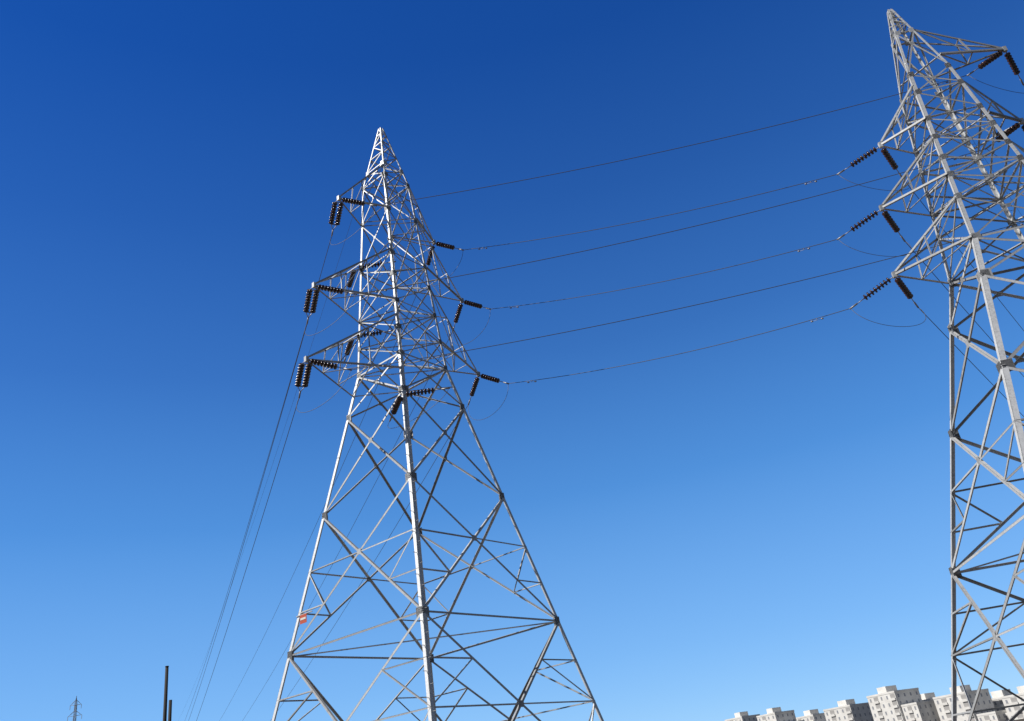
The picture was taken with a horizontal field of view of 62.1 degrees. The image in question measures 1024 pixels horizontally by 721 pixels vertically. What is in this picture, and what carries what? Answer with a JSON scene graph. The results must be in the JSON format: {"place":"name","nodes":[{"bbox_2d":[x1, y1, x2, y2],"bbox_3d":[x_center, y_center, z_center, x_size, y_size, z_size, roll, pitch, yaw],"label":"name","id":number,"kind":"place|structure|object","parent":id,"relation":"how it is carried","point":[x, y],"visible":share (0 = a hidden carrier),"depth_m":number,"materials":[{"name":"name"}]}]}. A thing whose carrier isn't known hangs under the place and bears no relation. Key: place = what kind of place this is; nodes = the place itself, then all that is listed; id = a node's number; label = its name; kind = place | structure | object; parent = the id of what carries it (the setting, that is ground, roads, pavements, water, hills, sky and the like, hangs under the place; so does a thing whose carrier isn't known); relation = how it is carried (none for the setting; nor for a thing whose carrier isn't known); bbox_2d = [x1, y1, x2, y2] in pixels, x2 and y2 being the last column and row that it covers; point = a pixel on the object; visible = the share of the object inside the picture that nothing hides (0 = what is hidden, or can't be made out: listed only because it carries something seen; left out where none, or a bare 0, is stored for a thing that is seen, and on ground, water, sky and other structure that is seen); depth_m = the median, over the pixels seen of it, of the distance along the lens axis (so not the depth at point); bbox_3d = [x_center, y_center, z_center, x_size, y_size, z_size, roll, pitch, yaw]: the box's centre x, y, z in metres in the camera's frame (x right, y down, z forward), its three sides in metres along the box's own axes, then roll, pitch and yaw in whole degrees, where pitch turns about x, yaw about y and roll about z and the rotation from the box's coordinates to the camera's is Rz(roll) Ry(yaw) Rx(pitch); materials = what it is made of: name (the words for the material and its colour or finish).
{"place":"outdoors","nodes":[
{"label":"outdoors","id":0,"kind":"place"},
{"bbox_2d":[0,0,1023,720],"label":"sky","id":1,"kind":"structure","parent":0,"point":[756,524],"materials":[{"name":"blue"}]},
{"label":"ground","id":2,"kind":"structure","parent":0,"visible":0},
{"bbox_2d":[67,696,81,720],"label":"transmission tower","id":3,"kind":"structure","parent":2,"relation":"on","point":[75,710],"depth_m":252.70,"materials":[{"name":"metal"}]},
{"bbox_2d":[163,666,171,720],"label":"chimney","id":4,"kind":"object","parent":2,"relation":"on","point":[165,699],"visible":1,"depth_m":36.89,"materials":[{"name":"grey metal"}]},
{"bbox_2d":[272,127,603,720],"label":"pylon","id":5,"kind":"object","parent":2,"relation":"on","point":[423,611],"visible":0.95,"depth_m":36.53,"materials":[{"name":"metal"}]},
{"bbox_2d":[185,75,1023,720],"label":"conductors","id":6,"kind":"object","parent":5,"relation":"attached to","point":[577,329],"visible":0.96,"depth_m":37.91,"materials":[{"name":"grey metal"}]},
{"bbox_2d":[295,50,1023,420],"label":"insulators","id":7,"kind":"object","parent":5,"relation":"attached to","point":[479,306],"visible":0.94,"depth_m":36.14,"materials":[{"name":"black glass"}]},
{"bbox_2d":[878,9,1023,720],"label":"pylon","id":8,"kind":"object","parent":2,"relation":"on","point":[1005,366],"visible":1,"depth_m":33.04,"materials":[{"name":"metal"}]},
{"bbox_3d":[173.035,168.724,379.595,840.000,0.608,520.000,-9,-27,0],"label":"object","id":9,"kind":"object","parent":2,"relation":"on","visible":0},
{"bbox_2d":[725,711,759,720],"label":"apartment","id":10,"kind":"structure","parent":9,"relation":"on","point":[742,716],"depth_m":496.28,"materials":[{"name":"white paint"}]},
{"bbox_2d":[756,707,804,720],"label":"apartment","id":11,"kind":"structure","parent":9,"relation":"on","point":[775,714],"depth_m":465.41,"materials":[{"name":"white paint"}]},
{"bbox_2d":[796,709,825,720],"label":"apartment","id":12,"kind":"structure","parent":9,"relation":"on","point":[813,715],"depth_m":472.16,"materials":[{"name":"white paint"}]},
{"bbox_2d":[823,699,873,720],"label":"apartment","id":13,"kind":"structure","parent":9,"relation":"on","point":[848,710],"depth_m":411.71,"materials":[{"name":"white paint"}]},
{"bbox_2d":[866,685,940,720],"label":"apartment","id":14,"kind":"structure","parent":9,"relation":"on","point":[890,703],"depth_m":369.36,"materials":[{"name":"white paint"}]},
{"bbox_2d":[920,692,934,700],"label":"apartment","id":15,"kind":"structure","parent":9,"relation":"on","point":[926,696],"depth_m":382.56,"materials":[{"name":"white paint"}]},
{"bbox_2d":[933,685,1006,720],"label":"apartment","id":16,"kind":"structure","parent":9,"relation":"on","point":[943,703],"depth_m":351.68,"materials":[{"name":"white paint"}]},
{"bbox_2d":[990,689,1011,710],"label":"apartment","id":17,"kind":"structure","parent":9,"relation":"on","point":[997,701],"depth_m":359.98,"materials":[{"name":"white paint"}]},
{"bbox_2d":[1001,686,1023,720],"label":"apartment","id":18,"kind":"structure","parent":9,"relation":"on","point":[1008,700],"depth_m":338.49,"materials":[{"name":"white paint"}]}
]}

